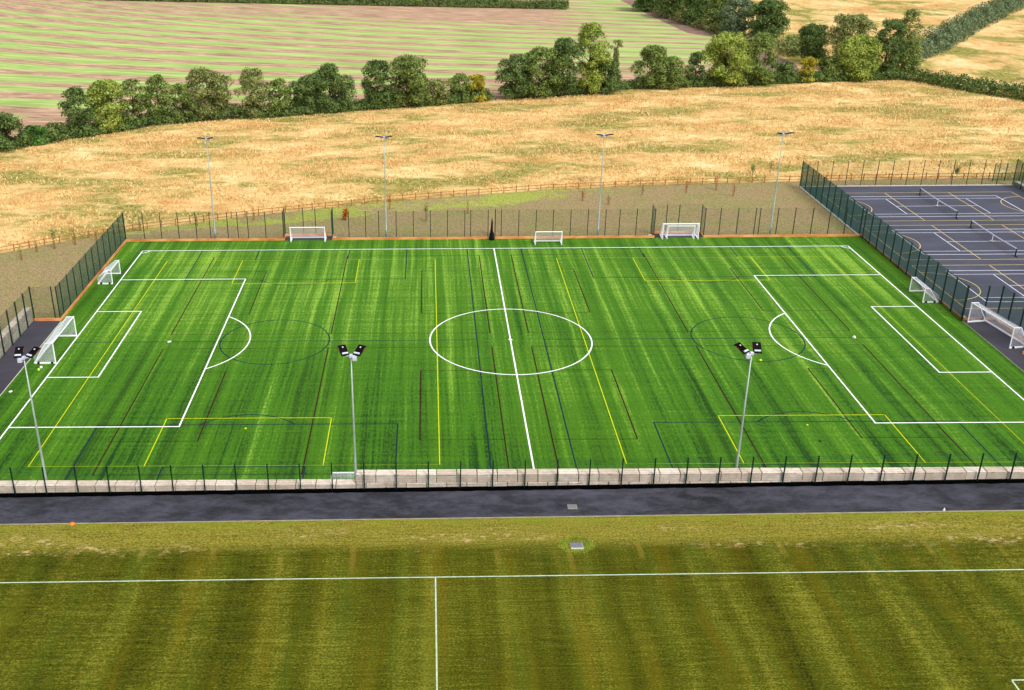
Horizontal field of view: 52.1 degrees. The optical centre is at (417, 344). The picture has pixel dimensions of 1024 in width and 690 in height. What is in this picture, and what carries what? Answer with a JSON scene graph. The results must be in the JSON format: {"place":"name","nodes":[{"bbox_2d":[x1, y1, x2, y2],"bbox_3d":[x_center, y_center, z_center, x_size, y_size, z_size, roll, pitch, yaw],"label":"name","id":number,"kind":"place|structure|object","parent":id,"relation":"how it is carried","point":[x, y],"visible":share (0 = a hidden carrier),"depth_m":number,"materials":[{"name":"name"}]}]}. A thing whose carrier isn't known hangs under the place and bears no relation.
{"place":"outdoors","nodes":[
{"label":"outdoors","id":0,"kind":"place"},
{"bbox_2d":[0,321,60,393],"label":"recess paving","id":1,"kind":"structure","parent":0,"point":[36,333],"depth_m":117.97,"materials":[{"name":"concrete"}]},
{"bbox_2d":[0,307,31,356],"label":"block wall","id":2,"kind":"structure","parent":1,"relation":"on","point":[6,338],"depth_m":119.37,"materials":[{"name":"concrete"}]},
{"bbox_2d":[285,236,331,239],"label":"goal recess paving","id":3,"kind":"structure","parent":0,"point":[327,238],"depth_m":152.04,"materials":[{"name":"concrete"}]},
{"bbox_2d":[0,0,729,148],"bbox_3d":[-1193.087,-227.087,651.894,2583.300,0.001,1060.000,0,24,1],"label":"crop field","id":4,"kind":"structure","parent":0,"point":[51,51],"depth_m":337.43,"materials":[{"name":"plant"}]},
{"bbox_2d":[0,111,31,152],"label":"tree","id":5,"kind":"object","parent":4,"relation":"on","point":[9,122],"visible":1,"depth_m":202.18,"materials":[{"name":"green plant"}]},
{"bbox_2d":[43,121,69,140],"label":"bush","id":6,"kind":"object","parent":4,"relation":"on","point":[50,125],"visible":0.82,"depth_m":210.66,"materials":[{"name":"green plant"}]},
{"bbox_2d":[57,86,97,135],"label":"tree","id":7,"kind":"object","parent":4,"relation":"on","point":[71,95],"visible":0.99,"depth_m":210.41,"materials":[{"name":"green plant"}]},
{"bbox_2d":[85,79,127,132],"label":"tree","id":8,"kind":"object","parent":4,"relation":"on","point":[99,98],"visible":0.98,"depth_m":214.17,"materials":[{"name":"green plant"}]},
{"bbox_2d":[116,78,151,125],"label":"tree","id":9,"kind":"object","parent":4,"relation":"on","point":[134,102],"visible":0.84,"depth_m":219.15,"materials":[{"name":"green plant"}]},
{"bbox_2d":[138,74,174,123],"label":"tree","id":10,"kind":"object","parent":4,"relation":"on","point":[155,82],"visible":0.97,"depth_m":221.83,"materials":[{"name":"green plant"}]},
{"bbox_2d":[165,82,200,121],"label":"tree","id":11,"kind":"object","parent":4,"relation":"on","point":[184,97],"visible":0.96,"depth_m":223.31,"materials":[{"name":"green plant"}]},
{"bbox_2d":[185,65,235,119],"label":"tree","id":12,"kind":"object","parent":4,"relation":"on","point":[218,97],"visible":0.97,"depth_m":224.27,"materials":[{"name":"green plant"}]},
{"bbox_2d":[0,88,495,149],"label":"hedge","id":13,"kind":"object","parent":4,"relation":"on","point":[233,108],"visible":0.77,"depth_m":227.57,"materials":[{"name":"green plant"}]},
{"bbox_2d":[234,67,273,118],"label":"tree","id":14,"kind":"object","parent":4,"relation":"on","point":[254,99],"visible":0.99,"depth_m":226.32,"materials":[{"name":"green plant"}]},
{"bbox_2d":[266,77,292,116],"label":"tree","id":15,"kind":"object","parent":4,"relation":"on","point":[276,104],"visible":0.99,"depth_m":228.15,"materials":[{"name":"green plant"}]},
{"bbox_2d":[288,74,320,113],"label":"tree","id":16,"kind":"object","parent":4,"relation":"on","point":[303,97],"visible":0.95,"depth_m":229.35,"materials":[{"name":"green plant"}]},
{"bbox_2d":[307,62,357,112],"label":"tree","id":17,"kind":"object","parent":4,"relation":"on","point":[326,73],"visible":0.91,"depth_m":231.08,"materials":[{"name":"green plant"}]},
{"bbox_2d":[103,0,568,9],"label":"hedge","id":18,"kind":"object","parent":4,"relation":"on","point":[537,4],"visible":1,"depth_m":421.86,"materials":[{"name":"green plant"}]},
{"bbox_2d":[448,73,471,101],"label":"bush","id":19,"kind":"object","parent":4,"relation":"on","point":[455,80],"visible":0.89,"depth_m":240.44,"materials":[{"name":"green plant"}]},
{"bbox_2d":[495,53,535,98],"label":"tree","id":20,"kind":"object","parent":4,"relation":"on","point":[513,73],"visible":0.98,"depth_m":242.38,"materials":[{"name":"green plant"}]},
{"bbox_2d":[505,69,839,98],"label":"hedge","id":21,"kind":"object","parent":4,"relation":"on","point":[633,84],"visible":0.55,"depth_m":256.80,"materials":[{"name":"green plant"}]},
{"bbox_2d":[0,511,1023,689],"bbox_3d":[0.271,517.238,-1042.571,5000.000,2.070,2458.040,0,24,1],"label":"playing field","id":22,"kind":"structure","parent":0,"point":[905,628],"depth_m":68.95,"materials":[{"name":"green plant"}]},
{"bbox_2d":[0,569,1023,689],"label":"field markings","id":23,"kind":"object","parent":22,"relation":"on","point":[1013,680],"visible":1,"depth_m":71.60,"materials":[{"name":"paint"}]},
{"bbox_2d":[0,80,1023,252],"bbox_3d":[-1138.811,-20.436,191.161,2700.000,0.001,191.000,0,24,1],"label":"meadow","id":24,"kind":"structure","parent":0,"point":[104,196],"depth_m":198.01,"materials":[{"name":"beige plant"}]},
{"bbox_2d":[16,124,49,145],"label":"bush","id":25,"kind":"object","parent":24,"relation":"on","point":[40,130],"visible":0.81,"depth_m":207.41,"materials":[{"name":"green plant"}]},
{"bbox_2d":[360,59,393,108],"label":"tree","id":26,"kind":"object","parent":24,"relation":"on","point":[371,93],"visible":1,"depth_m":233.75,"materials":[{"name":"green plant"}]},
{"bbox_2d":[385,54,429,107],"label":"tree","id":27,"kind":"object","parent":24,"relation":"on","point":[410,75],"visible":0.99,"depth_m":234.02,"materials":[{"name":"green plant"}]},
{"bbox_2d":[425,78,450,104],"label":"bush","id":28,"kind":"object","parent":24,"relation":"on","point":[437,85],"visible":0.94,"depth_m":238.42,"materials":[{"name":"green plant"}]},
{"bbox_2d":[468,73,488,101],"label":"bush","id":29,"kind":"object","parent":24,"relation":"on","point":[478,83],"visible":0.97,"depth_m":241.84,"materials":[{"name":"yellow plant"}]},
{"bbox_2d":[520,45,568,98],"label":"tree","id":30,"kind":"object","parent":24,"relation":"on","point":[534,54],"visible":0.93,"depth_m":242.88,"materials":[{"name":"green plant"}]},
{"bbox_2d":[543,37,585,95],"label":"tree","id":31,"kind":"object","parent":24,"relation":"on","point":[566,44],"visible":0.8,"depth_m":243.38,"materials":[{"name":"green plant"}]},
{"bbox_2d":[575,22,612,94],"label":"tree","id":32,"kind":"object","parent":24,"relation":"on","point":[597,57],"visible":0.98,"depth_m":245.18,"materials":[{"name":"green plant"}]},
{"bbox_2d":[593,58,622,93],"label":"tree","id":33,"kind":"object","parent":24,"relation":"on","point":[612,78],"visible":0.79,"depth_m":248.01,"materials":[{"name":"green plant"}]},
{"bbox_2d":[611,39,623,71],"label":"tree","id":34,"kind":"object","parent":24,"relation":"on","point":[616,53],"visible":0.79,"depth_m":249.58,"materials":[{"name":"green plant"}]},
{"bbox_2d":[630,44,669,88],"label":"tree","id":35,"kind":"object","parent":24,"relation":"on","point":[650,52],"visible":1,"depth_m":252.22,"materials":[{"name":"green plant"}]},
{"bbox_2d":[658,56,689,88],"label":"tree","id":36,"kind":"object","parent":24,"relation":"on","point":[675,76],"visible":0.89,"depth_m":252.91,"materials":[{"name":"green plant"}]},
{"bbox_2d":[740,32,778,84],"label":"tree","id":37,"kind":"object","parent":24,"relation":"on","point":[767,45],"visible":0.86,"depth_m":254.64,"materials":[{"name":"green plant"}]},
{"bbox_2d":[797,56,819,82],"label":"bush","id":38,"kind":"object","parent":24,"relation":"on","point":[810,64],"visible":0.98,"depth_m":259.12,"materials":[{"name":"yellow plant"}]},
{"bbox_2d":[0,15,1023,320],"bbox_3d":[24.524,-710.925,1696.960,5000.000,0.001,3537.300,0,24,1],"label":"ground","id":39,"kind":"structure","parent":0,"point":[46,267],"depth_m":159.80,"materials":[{"name":"brown plant"}]},
{"bbox_2d":[0,287,34,358],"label":"fence","id":40,"kind":"object","parent":39,"relation":"on","point":[2,343],"visible":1,"depth_m":119.18,"materials":[{"name":"green metal"}]},
{"bbox_2d":[28,212,125,317],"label":"fence","id":41,"kind":"object","parent":39,"relation":"on","point":[58,286],"visible":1,"depth_m":134.01,"materials":[{"name":"green metal"}]},
{"bbox_2d":[61,240,126,320],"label":"timber kickboard","id":42,"kind":"object","parent":39,"relation":"on","point":[91,282],"visible":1,"depth_m":135.88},
{"bbox_2d":[126,238,283,241],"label":"timber kickboard","id":43,"kind":"object","parent":39,"relation":"on","point":[223,239],"visible":1,"depth_m":151.37,"materials":[{"name":"wood"}]},
{"bbox_2d":[197,137,215,237],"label":"floodlight mast","id":44,"kind":"object","parent":39,"relation":"on","point":[207,138],"visible":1,"depth_m":149.02,"materials":[{"name":"metal"}]},
{"bbox_2d":[375,136,391,236],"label":"floodlight mast","id":45,"kind":"object","parent":39,"relation":"on","point":[386,137],"visible":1,"depth_m":148.77,"materials":[{"name":"metal"}]},
{"bbox_2d":[333,237,487,239],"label":"timber kickboard","id":46,"kind":"object","parent":39,"relation":"on","point":[384,238],"visible":1,"depth_m":151.03,"materials":[{"name":"wood"}]},
{"bbox_2d":[122,204,863,238],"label":"fence","id":47,"kind":"object","parent":39,"relation":"on","point":[466,222],"visible":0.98,"depth_m":150.28,"materials":[{"name":"green metal"}]},
{"bbox_2d":[0,172,1007,250],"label":"rail fence","id":48,"kind":"object","parent":39,"relation":"on","point":[503,190],"visible":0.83,"depth_m":172.65,"materials":[{"name":"wood"}]},
{"bbox_2d":[0,236,1023,486],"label":"turf pitch","id":49,"kind":"object","parent":39,"relation":"on","point":[628,318],"visible":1,"depth_m":111.97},
{"bbox_2d":[13,346,46,479],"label":"floodlight mast","id":50,"kind":"object","parent":49,"relation":"on","point":[18,352],"visible":0.82,"depth_m":80.19,"materials":[{"name":"metal"}]},
{"bbox_2d":[34,316,76,363],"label":"football goal","id":51,"kind":"object","parent":49,"relation":"on","point":[48,342],"visible":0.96,"depth_m":115.77,"materials":[{"name":"white metal"}]},
{"bbox_2d":[97,260,120,283],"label":"football goal","id":52,"kind":"object","parent":49,"relation":"on","point":[105,270],"visible":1,"depth_m":136.58,"materials":[{"name":"white metal"}]},
{"bbox_2d":[289,227,326,241],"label":"football goal","id":53,"kind":"object","parent":49,"relation":"on","point":[309,229],"visible":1,"depth_m":150.95,"materials":[{"name":"white metal"}]},
{"bbox_2d":[337,344,365,478],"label":"floodlight mast","id":54,"kind":"object","parent":49,"relation":"on","point":[358,351],"visible":0.83,"depth_m":79.88,"materials":[{"name":"metal"}]},
{"bbox_2d":[0,246,1023,468],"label":"white pitch markings","id":55,"kind":"object","parent":49,"relation":"on","point":[510,339],"visible":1,"depth_m":116.98,"materials":[{"name":"paint"}]},
{"bbox_2d":[28,256,1016,466],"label":"yellow pitch markings","id":56,"kind":"object","parent":49,"relation":"on","point":[437,377],"visible":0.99,"depth_m":103.18,"materials":[{"name":"paint"}]},
{"bbox_2d":[65,246,1002,479],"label":"blue pitch markings","id":57,"kind":"object","parent":49,"relation":"on","point":[692,338],"visible":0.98,"depth_m":113.20,"materials":[{"name":"paint"}]},
{"bbox_2d":[92,253,977,474],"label":"maroon pitch markings","id":58,"kind":"object","parent":49,"relation":"on","point":[495,368],"visible":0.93,"depth_m":110.73,"materials":[{"name":"paint"}]},
{"bbox_2d":[534,231,562,244],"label":"football goal","id":59,"kind":"object","parent":49,"relation":"on","point":[538,240],"visible":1,"depth_m":148.29,"materials":[{"name":"white metal"}]},
{"bbox_2d":[659,223,699,238],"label":"football goal","id":60,"kind":"object","parent":49,"relation":"on","point":[662,234],"visible":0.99,"depth_m":150.16,"materials":[{"name":"white metal"}]},
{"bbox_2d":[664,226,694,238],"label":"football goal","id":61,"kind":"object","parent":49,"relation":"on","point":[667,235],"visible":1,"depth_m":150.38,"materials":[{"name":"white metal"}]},
{"bbox_2d":[734,342,761,467],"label":"floodlight mast","id":62,"kind":"object","parent":49,"relation":"on","point":[757,347],"visible":0.83,"depth_m":79.48,"materials":[{"name":"metal"}]},
{"bbox_2d":[909,277,938,302],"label":"football goal","id":63,"kind":"object","parent":49,"relation":"on","point":[926,292],"visible":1,"depth_m":127.42,"materials":[{"name":"white metal"}]},
{"bbox_2d":[495,235,653,238],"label":"timber kickboard","id":64,"kind":"object","parent":39,"relation":"on","point":[541,237],"visible":0.91,"depth_m":150.75,"materials":[{"name":"wood"}]},
{"bbox_2d":[595,134,613,235],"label":"floodlight mast","id":65,"kind":"object","parent":39,"relation":"on","point":[602,135],"visible":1,"depth_m":148.39,"materials":[{"name":"metal"}]},
{"bbox_2d":[356,467,1023,487],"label":"block wall","id":66,"kind":"structure","parent":39,"relation":"on","point":[681,473],"depth_m":82.07,"materials":[{"name":"concrete"}]},
{"bbox_2d":[634,2,799,56],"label":"hedge","id":67,"kind":"object","parent":39,"relation":"on","point":[706,26],"visible":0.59,"depth_m":344.60,"materials":[{"name":"green plant"}]},
{"bbox_2d":[768,132,793,234],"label":"floodlight mast","id":68,"kind":"object","parent":39,"relation":"on","point":[781,133],"visible":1,"depth_m":148.24,"materials":[{"name":"metal"}]},
{"bbox_2d":[704,234,859,236],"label":"timber kickboard","id":69,"kind":"object","parent":39,"relation":"on","point":[800,235],"visible":1,"depth_m":150.41,"materials":[{"name":"wood"}]},
{"bbox_2d":[799,161,968,319],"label":"fence","id":70,"kind":"object","parent":39,"relation":"on","point":[881,244],"visible":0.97,"depth_m":142.21,"materials":[{"name":"green metal"}]},
{"bbox_2d":[803,184,1012,186],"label":"court edging","id":71,"kind":"object","parent":39,"relation":"on","point":[918,185],"visible":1,"depth_m":174.13,"materials":[{"name":"concrete"}]},
{"bbox_2d":[801,159,1018,185],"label":"fence","id":72,"kind":"object","parent":39,"relation":"on","point":[923,169],"visible":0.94,"depth_m":173.32,"materials":[{"name":"green metal"}]},
{"bbox_2d":[806,185,1023,338],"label":"court surface","id":73,"kind":"object","parent":39,"relation":"on","point":[988,251],"visible":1,"depth_m":152.57,"materials":[{"name":"asphalt"}]},
{"bbox_2d":[834,192,1023,308],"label":"yellow court markings","id":74,"kind":"object","parent":73,"relation":"on","point":[952,239],"visible":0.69,"depth_m":153.68,"materials":[{"name":"paint"}]},
{"bbox_2d":[849,195,1023,301],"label":"white court markings","id":75,"kind":"object","parent":73,"relation":"on","point":[954,241],"visible":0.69,"depth_m":151.48,"materials":[{"name":"paint"}]},
{"bbox_2d":[961,285,1023,336],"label":"fence","id":76,"kind":"object","parent":39,"relation":"on","point":[999,306],"visible":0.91,"depth_m":119.94,"materials":[{"name":"green metal"}]},
{"bbox_2d":[992,163,1023,180],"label":"fence","id":77,"kind":"object","parent":39,"relation":"on","point":[1006,171],"visible":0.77,"depth_m":175.95,"materials":[{"name":"green metal"}]},
{"bbox_2d":[1012,160,1023,189],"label":"fence","id":78,"kind":"object","parent":39,"relation":"on","point":[1016,182],"visible":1,"depth_m":172.00,"materials":[{"name":"green metal"}]},
{"bbox_2d":[0,481,1023,523],"bbox_3d":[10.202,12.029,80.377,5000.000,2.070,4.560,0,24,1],"label":"access road","id":79,"kind":"structure","parent":0,"point":[591,502],"depth_m":80.11,"materials":[{"name":"asphalt"}]},
{"bbox_2d":[0,479,355,492],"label":"block wall","id":80,"kind":"structure","parent":79,"relation":"on","point":[191,484],"depth_m":82.82,"materials":[{"name":"concrete"}]},
{"bbox_2d":[0,452,1023,493],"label":"fence","id":81,"kind":"object","parent":79,"relation":"on","point":[589,471],"visible":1,"depth_m":81.74,"materials":[{"name":"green metal"}]},
{"bbox_2d":[0,479,1023,497],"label":"drainage channel","id":82,"kind":"object","parent":79,"relation":"on","point":[527,487],"visible":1,"depth_m":82.09,"materials":[{"name":"concrete"}]},
{"bbox_2d":[0,510,1023,524],"bbox_3d":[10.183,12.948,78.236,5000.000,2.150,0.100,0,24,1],"label":"road kerb","id":83,"kind":"structure","parent":79,"relation":"on","point":[514,517],"depth_m":78.25,"materials":[{"name":"concrete"}]},
{"bbox_2d":[557,536,594,553],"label":"grass","id":84,"kind":"structure","parent":0,"point":[586,543],"depth_m":74.90,"materials":[{"name":"plant"}]},
{"bbox_2d":[621,0,803,88],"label":"headland track","id":85,"kind":"structure","parent":0,"point":[686,28],"depth_m":350.38,"materials":[{"name":"soil"}]},
{"bbox_2d":[631,0,663,10],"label":"tree","id":86,"kind":"object","parent":85,"relation":"on","point":[641,4],"visible":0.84,"depth_m":397.40,"materials":[{"name":"green plant"}]},
{"bbox_2d":[654,0,685,17],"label":"tree","id":87,"kind":"object","parent":85,"relation":"on","point":[676,6],"visible":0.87,"depth_m":377.04,"materials":[{"name":"green plant"}]},
{"bbox_2d":[684,51,707,85],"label":"tree","id":88,"kind":"object","parent":85,"relation":"on","point":[693,61],"visible":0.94,"depth_m":255.97,"materials":[{"name":"green plant"}]},
{"bbox_2d":[698,31,754,85],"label":"tree","id":89,"kind":"object","parent":85,"relation":"on","point":[720,57],"visible":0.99,"depth_m":253.18,"materials":[{"name":"green plant"}]},
{"bbox_2d":[770,61,796,83],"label":"bush","id":90,"kind":"object","parent":85,"relation":"on","point":[782,68],"visible":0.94,"depth_m":258.87,"materials":[{"name":"green plant"}]},
{"bbox_2d":[685,0,993,81],"bbox_3d":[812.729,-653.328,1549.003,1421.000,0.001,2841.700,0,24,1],"label":"slope","id":91,"kind":"structure","parent":0,"point":[800,13],"depth_m":391.56,"materials":[{"name":"beige plant"}]},
{"bbox_2d":[681,0,712,22],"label":"tree","id":92,"kind":"object","parent":91,"relation":"on","point":[693,12],"visible":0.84,"depth_m":359.51,"materials":[{"name":"green plant"}]},
{"bbox_2d":[701,0,735,28],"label":"tree","id":93,"kind":"object","parent":91,"relation":"on","point":[714,7],"visible":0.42,"depth_m":346.75,"materials":[{"name":"green plant"}]},
{"bbox_2d":[715,0,756,33],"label":"tree","id":94,"kind":"object","parent":91,"relation":"on","point":[735,21],"visible":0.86,"depth_m":333.00,"materials":[{"name":"green plant"}]},
{"bbox_2d":[747,0,790,38],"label":"tree","id":95,"kind":"object","parent":91,"relation":"on","point":[768,13],"visible":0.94,"depth_m":321.64,"materials":[{"name":"green plant"}]},
{"bbox_2d":[796,22,833,61],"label":"tree","id":96,"kind":"object","parent":91,"relation":"on","point":[812,32],"visible":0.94,"depth_m":282.75,"materials":[{"name":"green plant"}]},
{"bbox_2d":[816,56,846,80],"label":"bush","id":97,"kind":"object","parent":91,"relation":"on","point":[829,67],"visible":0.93,"depth_m":261.57,"materials":[{"name":"green plant"}]},
{"bbox_2d":[825,13,878,67],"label":"tree","id":98,"kind":"object","parent":91,"relation":"on","point":[848,22],"visible":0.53,"depth_m":270.17,"materials":[{"name":"green plant"}]},
{"bbox_2d":[833,33,884,81],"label":"tree","id":99,"kind":"object","parent":91,"relation":"on","point":[857,58],"visible":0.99,"depth_m":258.23,"materials":[{"name":"green plant"}]},
{"bbox_2d":[837,65,906,81],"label":"hedge","id":100,"kind":"object","parent":91,"relation":"on","point":[895,75],"visible":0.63,"depth_m":262.16,"materials":[{"name":"green plant"}]},
{"bbox_2d":[870,17,909,78],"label":"tree","id":101,"kind":"object","parent":91,"relation":"on","point":[890,65],"visible":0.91,"depth_m":259.53,"materials":[{"name":"green plant"}]},
{"bbox_2d":[889,8,925,66],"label":"tree","id":102,"kind":"object","parent":91,"relation":"on","point":[911,14],"visible":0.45,"depth_m":273.16,"materials":[{"name":"green plant"}]},
{"bbox_2d":[895,38,922,75],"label":"tree","id":103,"kind":"object","parent":91,"relation":"on","point":[911,58],"visible":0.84,"depth_m":262.51,"materials":[{"name":"green plant"}]},
{"bbox_2d":[903,0,1023,60],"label":"hedge","id":104,"kind":"object","parent":91,"relation":"on","point":[946,33],"visible":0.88,"depth_m":326.18,"materials":[{"name":"green plant"}]},
{"bbox_2d":[914,6,1023,98],"bbox_3d":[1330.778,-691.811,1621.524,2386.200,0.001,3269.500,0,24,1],"label":"slope","id":105,"kind":"structure","parent":0,"point":[995,51],"depth_m":295.99,"materials":[{"name":"beige plant"}]},
{"bbox_2d":[903,68,1023,100],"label":"hedge","id":106,"kind":"object","parent":105,"relation":"on","point":[1013,89],"visible":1,"depth_m":248.52,"materials":[{"name":"green plant"}]},
{"bbox_2d":[963,320,1023,370],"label":"recess paving","id":107,"kind":"structure","parent":0,"point":[996,338],"depth_m":116.69,"materials":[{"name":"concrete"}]},
{"bbox_2d":[967,302,1023,348],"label":"football goal","id":108,"kind":"object","parent":107,"relation":"on","point":[1002,321],"visible":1,"depth_m":117.82,"materials":[{"name":"white metal"}]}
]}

